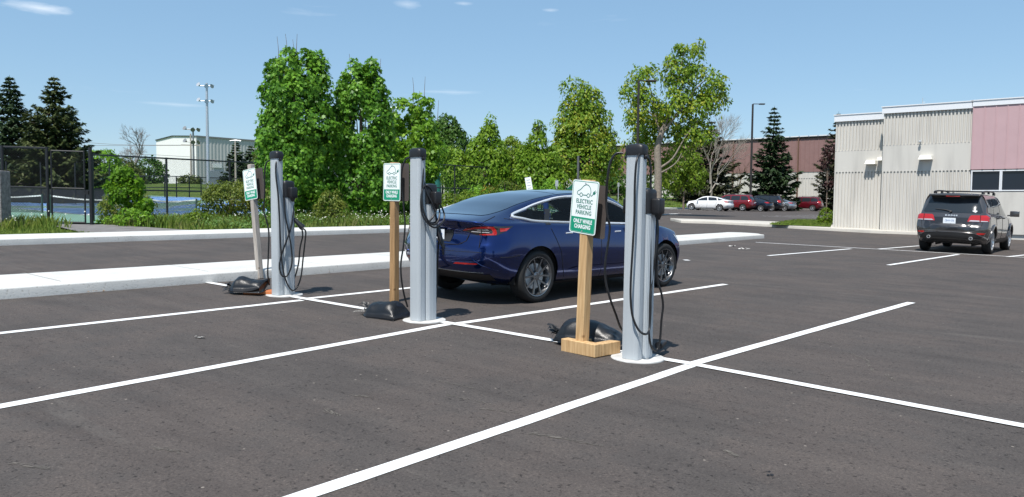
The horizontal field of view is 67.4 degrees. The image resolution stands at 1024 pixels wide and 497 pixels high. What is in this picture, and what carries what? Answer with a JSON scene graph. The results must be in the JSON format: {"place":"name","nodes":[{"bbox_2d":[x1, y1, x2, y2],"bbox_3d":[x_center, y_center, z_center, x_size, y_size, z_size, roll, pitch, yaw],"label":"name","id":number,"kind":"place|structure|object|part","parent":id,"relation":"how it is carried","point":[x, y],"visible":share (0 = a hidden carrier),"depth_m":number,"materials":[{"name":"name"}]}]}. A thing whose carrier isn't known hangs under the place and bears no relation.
{"place":"outdoors","nodes":[
{"label":"outdoors","id":0,"kind":"place"},
{"bbox_2d":[1,223,186,233],"bbox_3d":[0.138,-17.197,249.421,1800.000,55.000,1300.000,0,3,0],"label":"ground","id":1,"kind":"structure","parent":0,"point":[69,229],"depth_m":22.39,"materials":[{"name":"green plant"}]},
{"bbox_2d":[0,171,11,222],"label":"stone pillar","id":2,"kind":"structure","parent":1,"relation":"on","point":[5,200],"depth_m":21.56,"materials":[{"name":"grey stone"}]},
{"bbox_2d":[0,75,35,191],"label":"spruce tree","id":3,"kind":"object","parent":1,"relation":"on","point":[12,122],"visible":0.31,"depth_m":64.94,"materials":[{"name":"green plant"}]},
{"bbox_2d":[0,145,49,220],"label":"chain link fence","id":4,"kind":"object","parent":1,"relation":"on","point":[46,165],"visible":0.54,"depth_m":23.47,"materials":[{"name":"black metal"}]},
{"bbox_2d":[0,213,72,230],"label":"rough grass","id":5,"kind":"structure","parent":1,"relation":"on","point":[26,221],"depth_m":21.73,"materials":[{"name":"green plant"}]},
{"bbox_2d":[0,225,100,234],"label":"lawn grass","id":6,"kind":"structure","parent":1,"relation":"on","point":[30,230],"depth_m":20.16,"materials":[{"name":"green plant"}]},
{"bbox_2d":[4,77,108,202],"bbox_3d":[-36.603,-8.166,61.622,8.739,11.346,9.652,0,3,0],"label":"spruce tree","id":7,"kind":"object","parent":1,"relation":"on","point":[62,130],"visible":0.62,"depth_m":60.68,"materials":[{"name":"green plant"}]},
{"bbox_2d":[5,161,109,203],"bbox_3d":[-36.818,-4.884,57.915,13.046,3.526,0.103,0,3,0],"label":"windscreen fence","id":8,"kind":"object","parent":1,"relation":"on","point":[35,191],"visible":0.46,"depth_m":57.95,"materials":[{"name":"black"}]},
{"bbox_2d":[94,214,123,224],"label":"shrub","id":9,"kind":"object","parent":1,"relation":"on","point":[105,219],"visible":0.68,"depth_m":24.08,"materials":[{"name":"green plant"}]},
{"bbox_2d":[94,193,158,219],"bbox_3d":[-13.337,-1.401,26.478,2.213,1.263,1.432,0,3,0],"label":"shrub","id":10,"kind":"object","parent":1,"relation":"on","point":[103,207],"visible":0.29,"depth_m":26.18,"materials":[{"name":"green plant"}]},
{"bbox_2d":[102,166,154,214],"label":"sapling","id":11,"kind":"object","parent":1,"relation":"on","point":[126,180],"visible":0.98,"depth_m":25.24,"materials":[{"name":"green plant"}]},
{"bbox_2d":[19,176,242,196],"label":"chain link fence","id":12,"kind":"object","parent":1,"relation":"on","point":[176,187],"visible":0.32,"depth_m":69.92,"materials":[{"name":"black metal"}]},
{"bbox_2d":[115,157,148,183],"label":"broadleaf tree","id":13,"kind":"object","parent":1,"relation":"on","point":[131,162],"visible":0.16,"depth_m":103.59,"materials":[{"name":"green plant"}]},
{"bbox_2d":[116,126,149,165],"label":"bare tree","id":14,"kind":"object","parent":1,"relation":"on","point":[139,152],"visible":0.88,"depth_m":108.53,"materials":[{"name":"grey plant"}]},
{"bbox_2d":[115,207,154,226],"bbox_3d":[-11.565,-0.896,23.662,1.240,0.760,0.855,0,3,0],"label":"shrub","id":15,"kind":"object","parent":1,"relation":"on","point":[133,212],"visible":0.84,"depth_m":23.46,"materials":[{"name":"green plant"}]},
{"bbox_2d":[136,155,169,183],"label":"broadleaf tree","id":16,"kind":"object","parent":1,"relation":"on","point":[157,163],"visible":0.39,"depth_m":106.94,"materials":[{"name":"green plant"}]},
{"bbox_2d":[177,173,204,183],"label":"round shrub","id":17,"kind":"object","parent":1,"relation":"on","point":[191,179],"visible":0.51,"depth_m":117.16,"materials":[{"name":"green plant"}]},
{"bbox_2d":[181,134,200,175],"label":"utility pole","id":18,"kind":"object","parent":1,"relation":"on","point":[190,145],"visible":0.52,"depth_m":131.55,"materials":[{"name":"grey metal"}]},
{"bbox_2d":[48,138,246,163],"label":"power line","id":19,"kind":"object","parent":18,"relation":"attached to","point":[140,145],"visible":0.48,"depth_m":131.97,"materials":[{"name":"grey metal"}]},
{"bbox_2d":[183,126,200,176],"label":"floodlight mast","id":20,"kind":"object","parent":1,"relation":"on","point":[192,129],"visible":0.95,"depth_m":127.35,"materials":[{"name":"silver metal"}]},
{"bbox_2d":[183,208,211,223],"bbox_3d":[-10.046,-0.979,24.469,0.891,0.624,0.653,0,3,0],"label":"shrub","id":21,"kind":"object","parent":1,"relation":"on","point":[192,215],"visible":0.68,"depth_m":24.38,"materials":[{"name":"green plant"}]},
{"bbox_2d":[197,178,270,216],"bbox_3d":[-9.916,-1.726,27.427,2.658,1.619,1.722,2,4,20],"label":"hedge","id":22,"kind":"object","parent":1,"relation":"on","point":[211,193],"visible":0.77,"depth_m":27.12,"materials":[{"name":"green plant"}]},
{"bbox_2d":[155,135,349,186],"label":"warehouse","id":23,"kind":"structure","parent":1,"relation":"on","point":[220,148],"depth_m":168.93,"materials":[{"name":"grey metal"}]},
{"bbox_2d":[210,170,228,184],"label":"loading door","id":24,"kind":"structure","parent":23,"relation":"in","point":[216,173],"depth_m":168.09,"materials":[{"name":"grey metal"}]},
{"bbox_2d":[252,34,345,215],"bbox_3d":[-8.815,-4.741,31.762,3.867,8.156,2.983,0,3,0],"label":"maple tree","id":25,"kind":"object","parent":1,"relation":"on","point":[293,137],"visible":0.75,"depth_m":31.20,"materials":[{"name":"green plant"}]},
{"bbox_2d":[92,154,555,219],"bbox_3d":[-7.199,-3.404,46.193,0.097,3.730,34.301,3,4,39],"label":"chain link fence","id":26,"kind":"object","parent":1,"relation":"on","point":[166,164],"visible":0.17,"depth_m":35.98,"materials":[{"name":"black metal"}]},
{"bbox_2d":[311,189,351,219],"bbox_3d":[-6.569,-1.461,27.967,1.512,1.457,0.870,0,3,0],"label":"shrub","id":27,"kind":"object","parent":1,"relation":"on","point":[339,203],"visible":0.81,"depth_m":27.79,"materials":[{"name":"green plant"}]},
{"bbox_2d":[323,54,404,216],"bbox_3d":[-6.663,-4.469,32.798,4.074,7.591,2.484,0,3,0],"label":"maple tree","id":28,"kind":"object","parent":1,"relation":"on","point":[358,169],"visible":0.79,"depth_m":32.25,"materials":[{"name":"green plant"}]},
{"bbox_2d":[214,209,553,218],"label":"white flowers","id":29,"kind":"object","parent":1,"relation":"on","point":[325,216],"visible":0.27,"depth_m":27.69,"materials":[{"name":"grey plant"}]},
{"bbox_2d":[372,77,448,214],"bbox_3d":[-5.096,-4.423,35.813,4.371,7.130,2.318,0,3,0],"label":"maple tree","id":30,"kind":"object","parent":1,"relation":"on","point":[418,127],"visible":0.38,"depth_m":35.39,"materials":[{"name":"green plant"}]},
{"bbox_2d":[423,113,472,201],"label":"broadleaf tree","id":31,"kind":"object","parent":1,"relation":"on","point":[450,132],"visible":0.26,"depth_m":61.06,"materials":[{"name":"green plant"}]},
{"bbox_2d":[439,190,476,207],"bbox_3d":[-2.150,-1.709,32.976,2.419,1.663,1.173,0,3,0],"label":"shrub","id":32,"kind":"object","parent":1,"relation":"on","point":[457,198],"visible":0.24,"depth_m":32.86,"materials":[{"name":"green plant"}]},
{"bbox_2d":[440,113,512,196],"bbox_3d":[-2.547,-6.144,53.757,5.198,6.934,2.984,0,3,0],"label":"broadleaf tree","id":33,"kind":"object","parent":1,"relation":"on","point":[491,154],"visible":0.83,"depth_m":53.21,"materials":[{"name":"green plant"}]},
{"bbox_2d":[479,179,524,194],"bbox_3d":[-0.517,-2.595,39.919,2.490,2.003,1.092,0,3,0],"label":"shrub","id":34,"kind":"object","parent":1,"relation":"on","point":[510,188],"visible":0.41,"depth_m":39.87,"materials":[{"name":"green plant"}]},
{"bbox_2d":[492,135,522,187],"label":"broadleaf tree","id":35,"kind":"object","parent":1,"relation":"on","point":[509,141],"visible":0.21,"depth_m":57.15,"materials":[{"name":"green plant"}]},
{"bbox_2d":[468,177,563,206],"bbox_3d":[0.265,-2.849,41.942,5.461,2.237,1.600,0,3,0],"label":"shrub","id":36,"kind":"object","parent":1,"relation":"on","point":[549,183],"visible":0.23,"depth_m":41.74,"materials":[{"name":"green plant"}]},
{"bbox_2d":[525,177,533,209],"bbox_3d":[0.797,-1.697,29.995,0.240,2.190,0.070,-9,2,8],"label":"notice sign","id":37,"kind":"object","parent":1,"relation":"on","point":[528,181],"visible":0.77,"depth_m":29.94,"materials":[{"name":"metal"}]},
{"bbox_2d":[510,119,571,209],"bbox_3d":[2.057,-5.813,53.840,4.334,6.468,3.192,0,3,0],"label":"broadleaf tree","id":38,"kind":"object","parent":1,"relation":"on","point":[530,160],"visible":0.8,"depth_m":53.23,"materials":[{"name":"green plant"}]},
{"bbox_2d":[577,156,578,179],"bbox_3d":[3.938,-3.577,45.903,0.157,3.903,0.157,-1,4,-22],"label":"street lamp","id":39,"kind":"object","parent":1,"relation":"on","point":[577,167],"visible":0.35,"depth_m":45.78,"materials":[{"name":"grey metal"}]},
{"bbox_2d":[543,75,623,190],"bbox_3d":[5.690,-8.798,63.495,7.401,11.198,5.257,0,3,0],"label":"maple tree","id":40,"kind":"object","parent":1,"relation":"on","point":[586,112],"visible":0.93,"depth_m":62.80,"materials":[{"name":"green plant"}]},
{"bbox_2d":[572,174,601,184],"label":"shrub","id":41,"kind":"object","parent":1,"relation":"on","point":[594,176],"visible":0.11,"depth_m":59.66,"materials":[{"name":"green plant"}]},
{"bbox_2d":[481,135,835,205],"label":"hall","id":42,"kind":"structure","parent":1,"relation":"on","point":[806,152],"depth_m":109.14,"materials":[{"name":"concrete"}]},
{"bbox_2d":[618,37,733,197],"bbox_3d":[10.948,-8.211,52.867,7.811,12.087,5.507,0,3,0],"label":"maple tree","id":43,"kind":"object","parent":1,"relation":"on","point":[658,124],"visible":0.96,"depth_m":51.34,"materials":[{"name":"green plant"}]},
{"bbox_2d":[666,160,702,200],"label":"spruce tree","id":44,"kind":"object","parent":1,"relation":"on","point":[675,196],"visible":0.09,"depth_m":99.26,"materials":[{"name":"green plant"}]},
{"bbox_2d":[661,144,708,208],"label":"broadleaf tree","id":45,"kind":"object","parent":1,"relation":"on","point":[686,172],"visible":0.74,"depth_m":79.17,"materials":[{"name":"green plant"}]},
{"bbox_2d":[666,122,744,203],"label":"bare tree","id":46,"kind":"object","parent":1,"relation":"on","point":[719,190],"visible":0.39,"depth_m":94.36,"materials":[{"name":"grey plant"}]},
{"bbox_2d":[742,106,803,210],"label":"spruce tree","id":47,"kind":"object","parent":1,"relation":"on","point":[777,178],"visible":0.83,"depth_m":88.92,"materials":[{"name":"green plant"}]},
{"bbox_2d":[811,114,837,210],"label":"spruce tree","id":48,"kind":"object","parent":1,"relation":"on","point":[821,190],"visible":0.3,"depth_m":99.43,"materials":[{"name":"green plant"}]},
{"bbox_2d":[817,145,834,208],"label":"plum tree","id":49,"kind":"object","parent":1,"relation":"on","point":[827,153],"visible":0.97,"depth_m":96.59,"materials":[{"name":"purple plant"}]},
{"bbox_2d":[833,97,1023,239],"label":"school building","id":50,"kind":"structure","parent":1,"relation":"on","point":[896,166],"depth_m":32.81,"materials":[{"name":"metal"}]},
{"bbox_2d":[970,169,1000,190],"bbox_3d":[19.360,-2.786,31.382,1.050,0.895,0.100,3,4,39],"label":"window frame","id":51,"kind":"structure","parent":50,"relation":"in","point":[981,179],"depth_m":31.38,"materials":[{"name":"white metal"}]},
{"bbox_2d":[1000,169,1023,190],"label":"window frame","id":52,"kind":"structure","parent":50,"relation":"in","point":[1011,179],"depth_m":30.81,"materials":[{"name":"white metal"}]},
{"bbox_2d":[58,224,182,231],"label":"path","id":53,"kind":"structure","parent":0,"point":[95,228],"depth_m":22.26,"materials":[{"name":"concrete"}]},
{"bbox_2d":[88,147,93,224],"bbox_3d":[-13.031,-1.872,23.769,0.105,2.487,0.110,0,3,0],"label":"gate post","id":54,"kind":"object","parent":53,"relation":"on","point":[90,186],"visible":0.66,"depth_m":23.73,"materials":[{"name":"black metal"}]},
{"bbox_2d":[50,149,88,222],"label":"gate","id":55,"kind":"structure","parent":54,"relation":"attached to","point":[62,187],"depth_m":23.66,"materials":[{"name":"black metal"}]},
{"bbox_2d":[11,195,558,223],"bbox_3d":[-32.785,-2.478,42.006,52.050,1.657,80.000,3,4,39],"label":"tennis court","id":56,"kind":"object","parent":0,"point":[73,217],"visible":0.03,"depth_m":41.12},
{"bbox_2d":[11,194,43,212],"bbox_3d":[-27.458,-2.408,41.472,3.808,1.191,0.096,0,3,-16],"label":"tennis net","id":57,"kind":"object","parent":56,"relation":"attached to","point":[27,201],"visible":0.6,"depth_m":41.78,"materials":[{"name":"grey fabric"}]},
{"bbox_2d":[50,194,130,214],"bbox_3d":[-22.450,-2.235,40.973,6.003,1.275,0.096,2,4,20],"label":"tennis net","id":58,"kind":"object","parent":56,"relation":"on","point":[73,204],"visible":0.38,"depth_m":41.45,"materials":[{"name":"grey fabric"}]},
{"bbox_2d":[11,197,200,205],"bbox_3d":[-30.793,-3.891,62.692,11.000,0.784,23.700,3,4,39],"label":"court surface","id":59,"kind":"object","parent":56,"relation":"on","point":[159,198],"visible":0.16,"depth_m":62.66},
{"bbox_2d":[25,202,266,214],"bbox_3d":[-19.152,-2.872,53.280,11.000,0.784,23.700,3,4,39],"label":"court surface","id":60,"kind":"object","parent":56,"relation":"on","point":[78,209],"visible":0.07,"depth_m":48.19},
{"bbox_2d":[152,199,196,214],"bbox_3d":[-19.294,-2.311,43.474,2.751,1.117,0.097,-1,4,-22],"label":"tennis net","id":61,"kind":"object","parent":56,"relation":"on","point":[182,205],"visible":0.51,"depth_m":43.57,"materials":[{"name":"grey fabric"}]},
{"bbox_2d":[99,210,556,229],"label":"rough grass","id":62,"kind":"structure","parent":0,"point":[173,223],"depth_m":24.55,"materials":[{"name":"green plant"}]},
{"bbox_2d":[0,208,688,245],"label":"kerb walk","id":63,"kind":"structure","parent":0,"point":[44,238],"depth_m":18.72,"materials":[{"name":"concrete"}]},
{"bbox_2d":[132,183,686,208],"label":"grass bank","id":64,"kind":"structure","parent":0,"point":[154,193],"depth_m":85.16,"materials":[{"name":"green plant"}]},
{"bbox_2d":[86,148,129,188],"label":"broadleaf tree","id":65,"kind":"object","parent":64,"relation":"on","point":[110,161],"visible":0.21,"depth_m":91.02,"materials":[{"name":"green plant"}]},
{"bbox_2d":[196,82,213,188],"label":"floodlight mast","id":66,"kind":"object","parent":64,"relation":"on","point":[206,86],"visible":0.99,"depth_m":71.54,"materials":[{"name":"metal"}]},
{"bbox_2d":[217,142,247,184],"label":"pine tree","id":67,"kind":"object","parent":64,"relation":"on","point":[239,158],"visible":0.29,"depth_m":99.19,"materials":[{"name":"green plant"}]},
{"bbox_2d":[230,140,239,183],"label":"street lamp","id":68,"kind":"object","parent":64,"relation":"on","point":[235,158],"visible":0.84,"depth_m":95.65,"materials":[{"name":"metal"}]},
{"bbox_2d":[237,146,257,172],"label":"pine tree","id":69,"kind":"object","parent":64,"relation":"on","point":[248,156],"visible":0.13,"depth_m":103.32,"materials":[{"name":"green plant"}]},
{"bbox_2d":[242,147,258,184],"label":"broadleaf tree","id":70,"kind":"object","parent":64,"relation":"on","point":[254,156],"visible":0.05,"depth_m":87.22,"materials":[{"name":"green plant"}]},
{"bbox_2d":[452,199,686,208],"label":"bank grass","id":71,"kind":"structure","parent":64,"relation":"on","point":[670,205],"depth_m":88.33,"materials":[{"name":"green plant"}]},
{"bbox_2d":[604,146,625,195],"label":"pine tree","id":72,"kind":"object","parent":64,"relation":"on","point":[612,193],"visible":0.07,"depth_m":109.17,"materials":[{"name":"green plant"}]},
{"bbox_2d":[599,159,672,200],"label":"broadleaf tree","id":73,"kind":"object","parent":64,"relation":"on","point":[622,188],"visible":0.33,"depth_m":89.30,"materials":[{"name":"green plant"}]},
{"bbox_2d":[696,114,753,195],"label":"birch tree","id":74,"kind":"object","parent":64,"relation":"on","point":[723,149],"visible":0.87,"depth_m":87.82,"materials":[{"name":"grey plant"}]},
{"bbox_2d":[736,158,749,184],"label":"young tree","id":75,"kind":"object","parent":64,"relation":"on","point":[741,171],"visible":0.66,"depth_m":97.26,"materials":[{"name":"brown plant"}]},
{"bbox_2d":[0,209,1023,496],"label":"parking lot","id":76,"kind":"structure","parent":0,"point":[952,337],"depth_m":5.66,"materials":[{"name":"grey asphalt"}]},
{"bbox_2d":[243,164,263,278],"bbox_3d":[-3.793,-0.403,11.406,0.372,1.706,0.092,-5,-1,36],"label":"parking sign","id":77,"kind":"object","parent":76,"relation":"on","point":[253,180],"visible":1,"depth_m":11.39,"materials":[{"name":"white metal"}]},
{"bbox_2d":[243,289,271,294],"bbox_3d":[-3.206,0.553,9.867,0.440,0.050,0.200,0,3,-8],"label":"timber foot","id":78,"kind":"object","parent":76,"relation":"on","point":[267,291],"visible":0.39,"depth_m":9.78},
{"bbox_2d":[222,276,269,292],"bbox_3d":[-3.418,0.448,9.791,0.562,0.196,0.300,1,3,8],"label":"sandbag","id":79,"kind":"object","parent":78,"relation":"on","point":[241,284],"visible":1,"depth_m":9.68,"materials":[{"name":"black plastic"}]},
{"bbox_2d":[263,151,306,296],"bbox_3d":[-2.897,-0.302,9.749,0.462,1.852,0.460,3,4,39],"label":"charging station","id":80,"kind":"object","parent":76,"relation":"on","point":[283,197],"visible":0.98,"depth_m":9.65,"materials":[{"name":"metal"}]},
{"bbox_2d":[353,301,409,320],"bbox_3d":[-1.421,0.647,8.347,0.580,0.182,0.340,2,4,28],"label":"sandbag","id":81,"kind":"object","parent":76,"relation":"on","point":[392,310],"visible":1,"depth_m":8.21,"materials":[{"name":"black plastic"}]},
{"bbox_2d":[0,232,763,299],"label":"curb","id":82,"kind":"structure","parent":76,"relation":"on","point":[24,285],"depth_m":10.82,"materials":[{"name":"concrete"}]},
{"bbox_2d":[383,162,408,300],"bbox_3d":[-1.423,-0.195,9.401,0.358,1.709,0.100,4,5,39],"label":"parking sign","id":83,"kind":"object","parent":76,"relation":"on","point":[392,192],"visible":1,"depth_m":9.38,"materials":[{"name":"white"}]},
{"bbox_2d":[400,148,445,323],"bbox_3d":[-0.929,-0.129,8.147,0.460,1.852,0.460,3,4,39],"label":"charging station","id":84,"kind":"object","parent":76,"relation":"on","point":[425,203],"visible":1,"depth_m":8.05,"materials":[{"name":"metal"}]},
{"bbox_2d":[7,339,935,468],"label":"scrape marks","id":85,"kind":"object","parent":76,"relation":"on","point":[43,467],"visible":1,"depth_m":4.44,"materials":[{"name":"asphalt"}]},
{"bbox_2d":[0,209,1023,496],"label":"parking lines","id":86,"kind":"object","parent":76,"relation":"on","point":[376,471],"visible":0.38,"depth_m":5.65,"materials":[{"name":"paint"}]},
{"bbox_2d":[405,189,679,301],"bbox_3d":[0.641,-0.146,11.256,2.190,1.447,4.694,6,6,44],"label":"sedan","id":87,"kind":"object","parent":76,"relation":"on","point":[518,246],"visible":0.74,"depth_m":9.79,"materials":[{"name":"blue paint"}]},
{"bbox_3d":[-0.277,-0.623,10.263,1.139,0.313,1.312,6,6,44],"label":"rear window","id":88,"kind":"part","parent":87,"relation":"part of","materials":[{"name":"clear glass"}]},
{"bbox_2d":[547,318,622,342],"bbox_3d":[0.654,0.743,7.035,0.760,0.206,0.300,-1,2,27],"label":"sandbag","id":89,"kind":"object","parent":76,"relation":"on","point":[599,331],"visible":0.59,"depth_m":6.93,"materials":[{"name":"black plastic"}]},
{"bbox_2d":[561,179,619,357],"bbox_3d":[0.718,0.165,6.724,0.338,1.521,0.404,-3,7,-42],"label":"parking sign","id":90,"kind":"object","parent":76,"relation":"on","point":[588,218],"visible":0.99,"depth_m":6.63,"materials":[{"name":"brown wood"}]},
{"bbox_2d":[604,144,666,363],"bbox_3d":[1.143,0.042,6.608,0.468,1.852,0.638,4,5,39],"label":"charging station","id":91,"kind":"object","parent":76,"relation":"on","point":[643,208],"visible":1,"depth_m":6.44,"materials":[{"name":"metal"}]},
{"bbox_2d":[636,80,656,143],"bbox_3d":[8.651,-6.335,49.752,1.235,9.065,0.340,0,3,0],"label":"street lamp","id":92,"kind":"object","parent":76,"relation":"on","point":[638,107],"visible":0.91,"depth_m":49.53,"materials":[{"name":"grey metal"}]},
{"bbox_2d":[686,196,733,210],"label":"sedan","id":93,"kind":"object","parent":76,"relation":"on","point":[714,202],"visible":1,"depth_m":75.02,"materials":[{"name":"white paint"}]},
{"bbox_2d":[714,194,756,210],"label":"suv","id":94,"kind":"object","parent":76,"relation":"on","point":[744,202],"visible":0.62,"depth_m":78.54,"materials":[{"name":"red paint"}]},
{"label":"side window","id":95,"kind":"part","parent":94,"relation":"part of","materials":[{"name":"black glass"}]},
{"bbox_2d":[731,197,773,210],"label":"sedan","id":96,"kind":"object","parent":76,"relation":"on","point":[763,204],"visible":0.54,"depth_m":78.95,"materials":[{"name":"blue paint"}]},
{"bbox_2d":[749,103,764,194],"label":"street lamp","id":97,"kind":"object","parent":76,"relation":"on","point":[751,160],"visible":0.94,"depth_m":83.52,"materials":[{"name":"grey metal"}]},
{"bbox_2d":[751,195,784,210],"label":"suv","id":98,"kind":"object","parent":76,"relation":"on","point":[778,203],"visible":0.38,"depth_m":82.42,"materials":[{"name":"black paint"}]},
{"bbox_2d":[782,199,796,210],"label":"sedan","id":99,"kind":"object","parent":76,"relation":"on","point":[790,205],"visible":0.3,"depth_m":84.30,"materials":[{"name":"silver metal"}]},
{"bbox_2d":[796,196,823,210],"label":"suv","id":100,"kind":"object","parent":76,"relation":"on","point":[813,203],"visible":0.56,"depth_m":90.59,"materials":[{"name":"red paint"}]},
{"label":"side window","id":101,"kind":"part","parent":100,"relation":"part of","materials":[{"name":"black glass"}]},
{"bbox_2d":[916,190,1019,253],"bbox_3d":[13.751,-0.923,23.154,2.380,1.931,4.894,5,6,41],"label":"suv","id":102,"kind":"object","parent":76,"relation":"on","point":[948,218],"visible":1,"depth_m":21.50,"materials":[{"name":"grey paint"}]},
{"bbox_3d":[12.350,-1.207,21.493,1.465,0.406,0.278,5,6,41],"label":"rear window","id":103,"kind":"part","parent":102,"relation":"part of","materials":[{"name":"black glass"}]},
{"bbox_3d":[13.299,-1.168,21.401,0.093,0.420,0.799,3,4,41],"label":"side window","id":104,"kind":"part","parent":102,"relation":"part of","materials":[{"name":"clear glass"}]},
{"bbox_3d":[13.930,-1.192,22.137,0.093,0.447,0.930,3,4,40],"label":"side window","id":105,"kind":"part","parent":102,"relation":"part of","materials":[{"name":"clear glass"}]},
{"bbox_3d":[14.686,-1.210,23.029,0.095,0.466,1.250,3,4,40],"label":"side window","id":106,"kind":"part","parent":102,"relation":"part of","materials":[{"name":"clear glass"}]},
{"bbox_2d":[0,0,1023,187],"label":"sky","id":107,"kind":"structure","parent":0,"point":[134,64],"materials":[{"name":"blue"}]},
{"bbox_2d":[670,218,916,234],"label":"sidewalk","id":108,"kind":"structure","parent":0,"point":[751,223],"depth_m":36.60,"materials":[{"name":"concrete"}]},
{"bbox_2d":[769,218,831,225],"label":"lawn grass","id":109,"kind":"structure","parent":0,"point":[804,222],"depth_m":37.98,"materials":[{"name":"green plant"}]},
{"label":"lawn","id":110,"kind":"structure","parent":0,"visible":0},
{"bbox_2d":[815,207,832,222],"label":"shrub","id":111,"kind":"object","parent":110,"relation":"on","point":[824,219],"visible":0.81,"depth_m":39.36,"materials":[{"name":"green plant"}]}
]}

